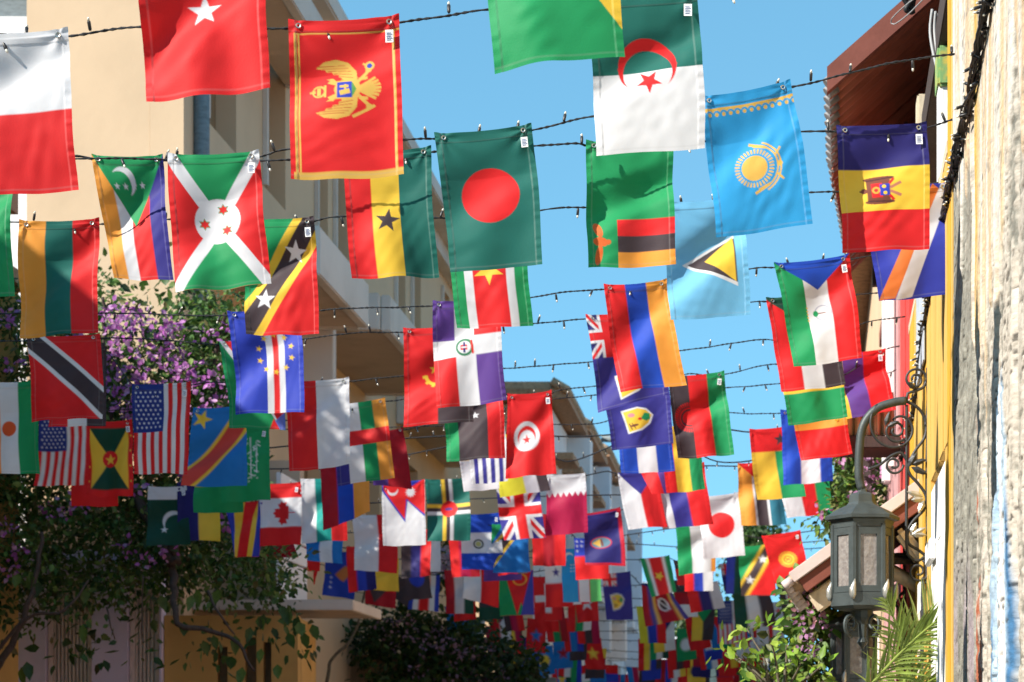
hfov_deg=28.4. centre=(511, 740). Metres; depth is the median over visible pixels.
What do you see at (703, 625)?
flag
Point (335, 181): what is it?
window
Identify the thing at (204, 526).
flag
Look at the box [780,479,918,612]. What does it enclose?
awning roof
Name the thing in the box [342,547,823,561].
string light
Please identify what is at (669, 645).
flag
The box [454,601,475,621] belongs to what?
flag
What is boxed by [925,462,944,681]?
door
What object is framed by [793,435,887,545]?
bougainvillea
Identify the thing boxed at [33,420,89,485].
flag
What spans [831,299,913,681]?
red house
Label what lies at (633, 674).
flag
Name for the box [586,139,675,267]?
flag
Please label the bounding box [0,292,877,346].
string light
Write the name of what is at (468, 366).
flag
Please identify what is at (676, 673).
flag
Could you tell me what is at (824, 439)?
flag
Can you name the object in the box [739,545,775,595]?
flag
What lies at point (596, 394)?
string light
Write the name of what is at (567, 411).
row house
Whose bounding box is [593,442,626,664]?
row house
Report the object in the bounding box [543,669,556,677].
flag
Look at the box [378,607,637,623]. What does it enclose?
string light
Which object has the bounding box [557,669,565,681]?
flag
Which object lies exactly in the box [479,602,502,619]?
flag
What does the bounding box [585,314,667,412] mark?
flag
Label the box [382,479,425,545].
flag
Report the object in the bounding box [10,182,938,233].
string light
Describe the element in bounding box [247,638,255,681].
slot window
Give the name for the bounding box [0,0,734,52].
string light
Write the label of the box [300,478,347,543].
flag
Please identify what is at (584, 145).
string light
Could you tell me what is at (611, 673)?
flag
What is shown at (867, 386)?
flag
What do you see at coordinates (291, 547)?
flag
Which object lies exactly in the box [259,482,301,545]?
flag
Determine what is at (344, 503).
flag
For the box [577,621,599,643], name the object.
flag
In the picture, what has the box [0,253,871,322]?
string light
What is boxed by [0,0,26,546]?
white building
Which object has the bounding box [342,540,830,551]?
string light
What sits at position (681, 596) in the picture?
flag
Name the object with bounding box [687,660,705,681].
flag
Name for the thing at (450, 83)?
sky
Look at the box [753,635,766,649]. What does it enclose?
flag
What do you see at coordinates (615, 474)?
string light
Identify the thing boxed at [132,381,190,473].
flag
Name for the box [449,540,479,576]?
flag
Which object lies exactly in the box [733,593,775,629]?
flag
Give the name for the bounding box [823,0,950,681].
yellow house
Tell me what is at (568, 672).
flag
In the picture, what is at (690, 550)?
flag
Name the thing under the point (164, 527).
flag
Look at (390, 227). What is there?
flag
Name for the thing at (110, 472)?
flag
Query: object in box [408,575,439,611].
flag
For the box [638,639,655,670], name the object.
flag
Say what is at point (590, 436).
string light
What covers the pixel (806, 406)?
flag
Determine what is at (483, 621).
flag
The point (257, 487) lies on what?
flag
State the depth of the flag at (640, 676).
31.71 m
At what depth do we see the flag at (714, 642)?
27.10 m
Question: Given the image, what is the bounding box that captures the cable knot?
[902,0,915,14]
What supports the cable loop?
hanging from the yellow house at (897, 93)
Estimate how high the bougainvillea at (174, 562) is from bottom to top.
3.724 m
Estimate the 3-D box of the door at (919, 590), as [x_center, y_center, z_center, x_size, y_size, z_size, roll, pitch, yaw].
[1.907,0.425,9.410,0.033,2.350,0.630,0,0,9]
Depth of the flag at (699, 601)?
23.40 m
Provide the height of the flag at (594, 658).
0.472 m
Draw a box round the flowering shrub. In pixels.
[736,563,873,681]
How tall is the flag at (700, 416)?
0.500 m
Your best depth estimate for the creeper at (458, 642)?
25.21 m
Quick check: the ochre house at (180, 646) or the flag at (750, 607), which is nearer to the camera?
the ochre house at (180, 646)
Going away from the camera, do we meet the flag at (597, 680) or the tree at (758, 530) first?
the flag at (597, 680)
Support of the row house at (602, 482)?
on the street
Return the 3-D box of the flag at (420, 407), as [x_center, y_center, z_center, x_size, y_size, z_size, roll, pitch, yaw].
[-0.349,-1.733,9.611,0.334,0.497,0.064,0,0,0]
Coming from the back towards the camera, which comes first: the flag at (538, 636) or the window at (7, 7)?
the flag at (538, 636)
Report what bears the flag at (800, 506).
hanging from the string light at (556, 458)
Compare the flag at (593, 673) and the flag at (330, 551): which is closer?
the flag at (330, 551)
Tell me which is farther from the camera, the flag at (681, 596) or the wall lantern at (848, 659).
the flag at (681, 596)
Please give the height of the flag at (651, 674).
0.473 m
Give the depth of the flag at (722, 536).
16.29 m
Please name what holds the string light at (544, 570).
attached to the beige building at (115, 112)
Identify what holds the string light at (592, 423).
attached to the house at (14, 206)
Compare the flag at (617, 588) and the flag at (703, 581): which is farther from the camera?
the flag at (617, 588)
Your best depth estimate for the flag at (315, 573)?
23.39 m
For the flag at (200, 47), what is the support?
hanging from the string light
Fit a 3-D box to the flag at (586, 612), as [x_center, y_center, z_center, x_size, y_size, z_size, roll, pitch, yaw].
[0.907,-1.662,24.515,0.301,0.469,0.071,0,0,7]
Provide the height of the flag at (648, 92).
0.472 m
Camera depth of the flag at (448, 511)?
15.32 m
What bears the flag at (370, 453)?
hanging from the string light at (560, 389)
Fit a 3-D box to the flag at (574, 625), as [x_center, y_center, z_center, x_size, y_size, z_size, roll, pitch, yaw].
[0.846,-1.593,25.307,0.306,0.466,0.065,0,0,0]
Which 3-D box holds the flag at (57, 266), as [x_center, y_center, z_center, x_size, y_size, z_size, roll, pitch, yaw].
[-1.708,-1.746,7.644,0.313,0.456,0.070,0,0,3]
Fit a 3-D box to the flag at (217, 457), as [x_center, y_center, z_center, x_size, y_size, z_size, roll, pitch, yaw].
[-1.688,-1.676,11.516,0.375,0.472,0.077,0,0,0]
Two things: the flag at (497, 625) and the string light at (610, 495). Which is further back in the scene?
the flag at (497, 625)
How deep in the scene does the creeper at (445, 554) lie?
24.69 m
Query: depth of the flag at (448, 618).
26.20 m
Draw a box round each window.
[0,0,26,15]
[210,94,215,129]
[220,647,227,681]
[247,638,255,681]
[263,88,268,188]
[266,643,270,681]
[304,470,307,478]
[314,180,319,226]
[333,179,337,247]
[394,276,397,304]
[411,276,413,324]
[441,285,443,300]
[877,637,878,672]
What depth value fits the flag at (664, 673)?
31.71 m
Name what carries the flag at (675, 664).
hanging from the string light
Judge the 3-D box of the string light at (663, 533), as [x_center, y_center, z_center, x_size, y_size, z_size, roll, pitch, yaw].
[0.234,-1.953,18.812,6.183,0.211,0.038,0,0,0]
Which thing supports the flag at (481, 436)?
hanging from the string light at (560, 389)
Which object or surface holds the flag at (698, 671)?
hanging from the string light
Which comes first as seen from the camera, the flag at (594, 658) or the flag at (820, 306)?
the flag at (820, 306)
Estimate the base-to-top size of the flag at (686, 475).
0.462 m
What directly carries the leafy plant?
on the street
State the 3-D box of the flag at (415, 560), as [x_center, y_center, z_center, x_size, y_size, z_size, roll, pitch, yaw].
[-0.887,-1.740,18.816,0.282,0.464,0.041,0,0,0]
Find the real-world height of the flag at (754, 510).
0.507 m
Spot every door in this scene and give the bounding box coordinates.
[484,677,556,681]
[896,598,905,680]
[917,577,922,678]
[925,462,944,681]
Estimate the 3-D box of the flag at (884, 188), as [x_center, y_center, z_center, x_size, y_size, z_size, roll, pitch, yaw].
[1.248,-1.863,6.831,0.314,0.444,0.046,0,0,0]
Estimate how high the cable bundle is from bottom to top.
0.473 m
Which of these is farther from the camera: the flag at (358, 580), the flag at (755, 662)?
the flag at (755, 662)
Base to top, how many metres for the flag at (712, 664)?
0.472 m
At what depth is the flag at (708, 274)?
7.65 m
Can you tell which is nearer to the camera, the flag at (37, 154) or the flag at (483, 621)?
the flag at (37, 154)
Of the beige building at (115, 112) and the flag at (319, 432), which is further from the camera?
the beige building at (115, 112)
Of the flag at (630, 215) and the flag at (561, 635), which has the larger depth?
the flag at (561, 635)
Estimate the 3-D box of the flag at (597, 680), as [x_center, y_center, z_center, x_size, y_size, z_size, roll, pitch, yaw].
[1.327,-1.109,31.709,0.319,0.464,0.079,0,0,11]
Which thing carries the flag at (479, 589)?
hanging from the string light at (639, 559)
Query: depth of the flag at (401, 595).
24.50 m
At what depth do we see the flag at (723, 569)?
24.51 m
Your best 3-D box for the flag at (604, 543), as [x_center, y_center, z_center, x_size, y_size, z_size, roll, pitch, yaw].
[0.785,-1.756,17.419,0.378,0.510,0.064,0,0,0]
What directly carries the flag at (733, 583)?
hanging from the string light at (639, 559)
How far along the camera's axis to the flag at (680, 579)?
21.80 m
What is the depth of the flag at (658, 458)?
12.79 m
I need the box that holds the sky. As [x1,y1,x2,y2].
[338,0,901,672]
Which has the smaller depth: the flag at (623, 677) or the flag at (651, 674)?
the flag at (651, 674)
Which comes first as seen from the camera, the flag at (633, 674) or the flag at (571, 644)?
the flag at (571, 644)
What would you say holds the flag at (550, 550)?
hanging from the string light
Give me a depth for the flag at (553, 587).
21.80 m
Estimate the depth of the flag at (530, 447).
11.50 m
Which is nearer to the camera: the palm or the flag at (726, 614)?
the palm
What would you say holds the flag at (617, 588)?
hanging from the string light at (544, 570)
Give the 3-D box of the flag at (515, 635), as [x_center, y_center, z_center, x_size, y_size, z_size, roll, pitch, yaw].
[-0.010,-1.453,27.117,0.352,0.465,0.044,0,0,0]
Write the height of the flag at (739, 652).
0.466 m
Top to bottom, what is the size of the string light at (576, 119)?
0.440 m
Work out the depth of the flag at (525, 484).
14.40 m
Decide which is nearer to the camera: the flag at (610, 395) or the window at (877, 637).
the flag at (610, 395)
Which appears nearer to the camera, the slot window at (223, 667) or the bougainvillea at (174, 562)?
the bougainvillea at (174, 562)
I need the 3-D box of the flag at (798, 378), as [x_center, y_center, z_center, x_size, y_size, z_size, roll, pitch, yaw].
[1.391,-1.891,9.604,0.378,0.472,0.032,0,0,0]
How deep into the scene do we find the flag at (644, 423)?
11.50 m
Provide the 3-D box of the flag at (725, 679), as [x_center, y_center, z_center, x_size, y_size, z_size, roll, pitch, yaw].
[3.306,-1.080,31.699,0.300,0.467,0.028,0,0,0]
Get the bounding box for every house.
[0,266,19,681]
[10,194,17,214]
[19,550,165,681]
[164,615,315,681]
[469,377,610,671]
[569,418,620,664]
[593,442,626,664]
[610,464,641,673]
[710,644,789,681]
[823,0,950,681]
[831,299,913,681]
[851,253,883,680]
[951,0,1023,681]
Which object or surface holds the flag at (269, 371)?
hanging from the string light at (377, 311)
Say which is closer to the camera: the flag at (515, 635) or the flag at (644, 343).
the flag at (644, 343)
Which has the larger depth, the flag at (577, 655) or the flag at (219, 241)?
the flag at (577, 655)
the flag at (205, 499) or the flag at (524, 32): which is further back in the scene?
the flag at (205, 499)
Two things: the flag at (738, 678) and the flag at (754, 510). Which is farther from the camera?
the flag at (738, 678)
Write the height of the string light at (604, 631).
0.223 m
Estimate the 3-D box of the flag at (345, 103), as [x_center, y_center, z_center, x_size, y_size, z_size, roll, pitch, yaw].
[-0.461,-1.788,5.639,0.322,0.464,0.052,0,0,0]
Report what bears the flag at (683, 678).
hanging from the string light
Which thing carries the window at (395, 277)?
in the beige building at (115, 112)
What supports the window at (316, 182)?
in the beige building at (115, 112)
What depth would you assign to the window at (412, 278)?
30.13 m
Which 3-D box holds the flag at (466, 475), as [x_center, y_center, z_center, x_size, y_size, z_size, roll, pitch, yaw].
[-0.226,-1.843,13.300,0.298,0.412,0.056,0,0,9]
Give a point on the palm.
(922, 625)
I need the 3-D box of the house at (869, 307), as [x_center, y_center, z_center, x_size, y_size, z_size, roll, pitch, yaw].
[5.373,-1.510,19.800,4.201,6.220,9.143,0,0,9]
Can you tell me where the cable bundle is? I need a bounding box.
[898,0,993,461]
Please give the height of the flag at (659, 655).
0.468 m
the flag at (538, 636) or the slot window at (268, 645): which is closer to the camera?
the slot window at (268, 645)
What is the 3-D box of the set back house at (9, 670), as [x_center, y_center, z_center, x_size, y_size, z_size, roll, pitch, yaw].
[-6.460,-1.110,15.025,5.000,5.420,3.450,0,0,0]
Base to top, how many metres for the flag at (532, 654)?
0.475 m
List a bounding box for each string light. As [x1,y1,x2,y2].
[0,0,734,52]
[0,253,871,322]
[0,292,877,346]
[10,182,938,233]
[15,316,905,396]
[38,370,895,431]
[38,407,779,436]
[75,44,954,167]
[75,111,952,171]
[106,346,899,416]
[119,485,835,506]
[133,424,777,451]
[133,446,751,474]
[133,465,737,500]
[301,528,823,540]
[320,564,725,589]
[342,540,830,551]
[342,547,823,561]
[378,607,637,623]
[395,620,676,633]
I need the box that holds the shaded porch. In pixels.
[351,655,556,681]
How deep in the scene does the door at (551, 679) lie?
25.50 m
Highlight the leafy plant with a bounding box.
[706,612,837,681]
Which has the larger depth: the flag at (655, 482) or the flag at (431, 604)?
the flag at (431, 604)
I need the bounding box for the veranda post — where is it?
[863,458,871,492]
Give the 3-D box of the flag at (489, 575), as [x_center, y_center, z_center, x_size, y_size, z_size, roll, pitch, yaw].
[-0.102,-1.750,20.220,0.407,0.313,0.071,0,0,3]
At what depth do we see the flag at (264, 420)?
9.59 m
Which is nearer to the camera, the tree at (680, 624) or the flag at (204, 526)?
the flag at (204, 526)
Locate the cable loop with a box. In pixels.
[890,0,937,64]
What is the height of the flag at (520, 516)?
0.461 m
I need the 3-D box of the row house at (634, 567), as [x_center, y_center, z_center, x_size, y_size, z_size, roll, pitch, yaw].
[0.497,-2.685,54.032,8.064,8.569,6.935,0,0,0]
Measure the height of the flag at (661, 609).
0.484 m
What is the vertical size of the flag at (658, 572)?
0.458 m
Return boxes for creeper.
[325,590,562,681]
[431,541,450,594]
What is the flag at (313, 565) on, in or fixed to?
hanging from the string light at (666, 546)
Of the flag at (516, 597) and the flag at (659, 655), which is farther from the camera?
the flag at (659, 655)
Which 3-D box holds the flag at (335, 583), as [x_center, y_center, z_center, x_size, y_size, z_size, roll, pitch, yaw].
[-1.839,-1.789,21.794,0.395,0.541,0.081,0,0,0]
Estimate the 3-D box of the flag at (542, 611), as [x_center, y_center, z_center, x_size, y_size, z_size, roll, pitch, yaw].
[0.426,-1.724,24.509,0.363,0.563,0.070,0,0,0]
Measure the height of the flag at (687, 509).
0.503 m
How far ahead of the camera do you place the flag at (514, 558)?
17.40 m
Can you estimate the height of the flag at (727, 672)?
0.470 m
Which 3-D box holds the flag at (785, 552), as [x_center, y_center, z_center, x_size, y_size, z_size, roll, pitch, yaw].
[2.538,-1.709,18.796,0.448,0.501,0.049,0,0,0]
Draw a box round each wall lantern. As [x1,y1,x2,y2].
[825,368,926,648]
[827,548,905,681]
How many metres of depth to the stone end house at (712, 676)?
82.00 m
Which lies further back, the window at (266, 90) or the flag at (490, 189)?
the window at (266, 90)
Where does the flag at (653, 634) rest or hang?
hanging from the string light
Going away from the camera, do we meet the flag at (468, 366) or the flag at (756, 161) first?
the flag at (756, 161)
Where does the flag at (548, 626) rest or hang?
hanging from the string light
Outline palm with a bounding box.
[787,573,937,681]
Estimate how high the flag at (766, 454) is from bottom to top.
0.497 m
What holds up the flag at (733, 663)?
hanging from the string light
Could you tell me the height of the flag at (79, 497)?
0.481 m
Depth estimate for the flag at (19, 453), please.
10.70 m
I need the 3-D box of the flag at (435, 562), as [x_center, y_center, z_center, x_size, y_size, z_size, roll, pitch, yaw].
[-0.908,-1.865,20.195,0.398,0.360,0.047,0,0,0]
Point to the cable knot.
(909, 7)
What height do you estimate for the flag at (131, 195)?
0.427 m
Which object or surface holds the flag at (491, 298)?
hanging from the string light at (442, 211)
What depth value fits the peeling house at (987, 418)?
5.77 m
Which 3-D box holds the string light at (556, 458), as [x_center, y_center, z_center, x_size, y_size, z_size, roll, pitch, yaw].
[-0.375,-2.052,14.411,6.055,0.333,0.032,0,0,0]
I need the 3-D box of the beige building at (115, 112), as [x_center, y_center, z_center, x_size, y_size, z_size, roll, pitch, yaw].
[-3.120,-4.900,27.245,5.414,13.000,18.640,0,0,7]
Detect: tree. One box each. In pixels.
[673,573,732,636]
[717,510,803,569]
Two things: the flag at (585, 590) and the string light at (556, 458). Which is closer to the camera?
the string light at (556, 458)
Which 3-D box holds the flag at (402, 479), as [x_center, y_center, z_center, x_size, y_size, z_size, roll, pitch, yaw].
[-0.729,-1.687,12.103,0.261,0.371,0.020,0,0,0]
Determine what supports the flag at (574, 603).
hanging from the string light at (544, 570)
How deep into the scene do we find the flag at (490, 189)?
6.70 m
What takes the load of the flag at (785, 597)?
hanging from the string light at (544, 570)
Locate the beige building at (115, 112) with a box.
[27,0,461,681]
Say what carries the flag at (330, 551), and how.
hanging from the string light at (663, 533)
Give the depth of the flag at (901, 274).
7.64 m
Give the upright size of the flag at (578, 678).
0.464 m
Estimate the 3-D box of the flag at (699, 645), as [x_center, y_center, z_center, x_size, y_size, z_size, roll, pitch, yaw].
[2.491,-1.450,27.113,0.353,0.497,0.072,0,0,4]
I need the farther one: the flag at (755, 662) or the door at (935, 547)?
the flag at (755, 662)
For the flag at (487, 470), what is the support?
hanging from the string light at (592, 423)
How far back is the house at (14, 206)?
13.25 m
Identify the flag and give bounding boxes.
[0,27,78,194]
[0,194,14,296]
[0,381,39,473]
[18,217,99,337]
[27,333,103,421]
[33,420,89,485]
[49,343,106,426]
[71,485,117,506]
[87,419,132,496]
[91,154,173,280]
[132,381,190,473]
[138,0,269,101]
[146,486,190,545]
[168,149,270,291]
[177,482,219,540]
[181,407,246,486]
[193,486,242,512]
[219,340,285,429]
[219,428,270,503]
[227,311,303,414]
[227,501,261,556]
[244,216,318,335]
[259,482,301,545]
[266,544,296,557]
[287,377,350,470]
[288,13,403,179]
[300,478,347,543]
[303,547,319,570]
[306,541,342,563]
[313,571,317,583]
[320,467,369,529]
[322,552,354,599]
[337,397,394,485]
[344,145,438,278]
[346,546,376,592]
[352,515,397,572]
[365,590,395,608]
[373,427,411,488]
[374,558,398,591]
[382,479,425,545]
[396,577,411,610]
[401,529,430,578]
[403,327,473,426]
[404,576,431,599]
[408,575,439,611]
[425,478,470,540]
[430,541,440,571]
[433,300,506,407]
[434,123,541,271]
[444,400,504,461]
[444,570,473,613]
[445,606,472,633]
[448,248,532,328]
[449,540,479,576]
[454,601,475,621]
[459,460,498,491]
[461,512,502,569]
[463,570,498,607]
[469,424,507,483]
[474,617,484,646]
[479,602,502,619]
[484,570,521,580]
[488,0,624,73]
[490,617,510,641]
[491,524,530,572]
[496,489,545,539]
[498,572,527,575]
[499,475,549,496]
[499,570,534,615]
[503,615,524,630]
[505,390,555,478]
[509,631,523,647]
[522,637,539,666]
[526,618,545,652]
[532,514,565,565]
[533,576,561,621]
[539,620,559,631]
[539,645,554,675]
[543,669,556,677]
[544,566,572,606]
[545,473,587,535]
[546,607,568,641]
[553,641,572,668]
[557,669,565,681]
[558,661,576,677]
[562,549,601,601]
[564,618,583,651]
[566,660,581,681]
[568,605,590,631]
[570,644,586,660]
[573,602,589,604]
[574,538,608,579]
[576,601,598,622]
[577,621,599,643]
[582,665,589,681]
[584,507,625,565]
[584,638,605,669]
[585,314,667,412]
[585,648,606,678]
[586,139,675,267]
[590,671,606,681]
[592,0,704,155]
[602,571,632,619]
[604,278,686,391]
[605,665,618,681]
[606,387,672,449]
[618,472,667,529]
[618,674,628,681]
[619,400,674,472]
[626,666,638,681]
[636,606,666,642]
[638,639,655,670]
[639,670,654,681]
[640,555,675,596]
[641,472,666,493]
[642,585,688,626]
[642,659,661,680]
[650,643,668,659]
[654,621,675,652]
[659,659,677,681]
[661,462,713,528]
[664,426,704,492]
[666,200,749,319]
[667,652,685,678]
[669,370,733,458]
[669,639,689,670]
[673,560,713,584]
[674,580,697,616]
[676,526,715,575]
[677,629,696,661]
[680,668,687,681]
[684,571,712,591]
[685,617,710,650]
[687,581,724,612]
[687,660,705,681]
[691,609,714,640]
[693,650,710,677]
[698,649,717,669]
[700,492,744,559]
[705,79,812,236]
[705,640,722,661]
[711,617,730,650]
[715,660,732,681]
[717,600,746,643]
[718,656,736,676]
[720,564,726,591]
[723,644,743,667]
[726,556,740,593]
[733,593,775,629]
[734,667,750,681]
[736,628,757,658]
[738,463,786,525]
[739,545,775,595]
[745,650,762,666]
[749,427,805,499]
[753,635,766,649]
[757,602,784,644]
[762,530,805,583]
[766,297,844,391]
[768,649,779,671]
[774,253,861,366]
[777,586,796,619]
[780,409,832,484]
[782,481,832,517]
[783,385,847,425]
[794,417,851,459]
[835,348,895,420]
[836,121,929,252]
[871,182,944,300]
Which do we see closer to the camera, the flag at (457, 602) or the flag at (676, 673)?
the flag at (457, 602)
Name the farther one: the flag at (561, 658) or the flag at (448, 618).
the flag at (561, 658)
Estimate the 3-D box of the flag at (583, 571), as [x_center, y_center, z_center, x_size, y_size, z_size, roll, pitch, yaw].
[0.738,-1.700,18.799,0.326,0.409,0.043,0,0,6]
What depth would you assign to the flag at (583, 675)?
33.10 m
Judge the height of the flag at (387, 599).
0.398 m
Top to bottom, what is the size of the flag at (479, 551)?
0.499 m
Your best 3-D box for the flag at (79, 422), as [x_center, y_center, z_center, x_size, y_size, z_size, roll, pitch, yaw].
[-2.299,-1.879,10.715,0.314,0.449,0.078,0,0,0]
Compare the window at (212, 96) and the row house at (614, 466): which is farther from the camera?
the row house at (614, 466)
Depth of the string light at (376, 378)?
10.70 m
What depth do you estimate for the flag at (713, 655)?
28.10 m
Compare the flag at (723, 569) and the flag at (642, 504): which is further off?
the flag at (723, 569)
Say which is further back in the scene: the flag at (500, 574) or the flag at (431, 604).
the flag at (431, 604)
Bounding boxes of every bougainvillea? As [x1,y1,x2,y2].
[0,242,331,681]
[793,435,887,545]
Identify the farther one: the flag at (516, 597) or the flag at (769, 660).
the flag at (769, 660)
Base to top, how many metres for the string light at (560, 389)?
0.426 m
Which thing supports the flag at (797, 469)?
hanging from the string light at (592, 423)
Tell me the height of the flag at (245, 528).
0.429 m
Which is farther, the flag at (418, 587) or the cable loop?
the flag at (418, 587)
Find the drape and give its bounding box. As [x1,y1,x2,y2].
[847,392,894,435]
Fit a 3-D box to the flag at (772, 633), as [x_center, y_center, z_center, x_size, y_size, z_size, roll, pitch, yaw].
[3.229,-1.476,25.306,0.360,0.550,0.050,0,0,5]
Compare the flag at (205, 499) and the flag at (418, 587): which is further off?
the flag at (418, 587)
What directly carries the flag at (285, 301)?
hanging from the string light at (442, 211)
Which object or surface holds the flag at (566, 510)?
hanging from the string light at (615, 474)
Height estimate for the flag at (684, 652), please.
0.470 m
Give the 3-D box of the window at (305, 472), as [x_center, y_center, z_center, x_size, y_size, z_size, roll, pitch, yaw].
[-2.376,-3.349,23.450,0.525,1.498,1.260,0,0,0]
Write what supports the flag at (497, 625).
hanging from the string light
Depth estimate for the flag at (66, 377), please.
9.60 m
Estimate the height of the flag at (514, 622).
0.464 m
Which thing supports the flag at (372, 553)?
hanging from the string light
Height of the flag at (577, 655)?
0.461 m
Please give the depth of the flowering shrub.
10.31 m
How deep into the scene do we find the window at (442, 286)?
33.13 m
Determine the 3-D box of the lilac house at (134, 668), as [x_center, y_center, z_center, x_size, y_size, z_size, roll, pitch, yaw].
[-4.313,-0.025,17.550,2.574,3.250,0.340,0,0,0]

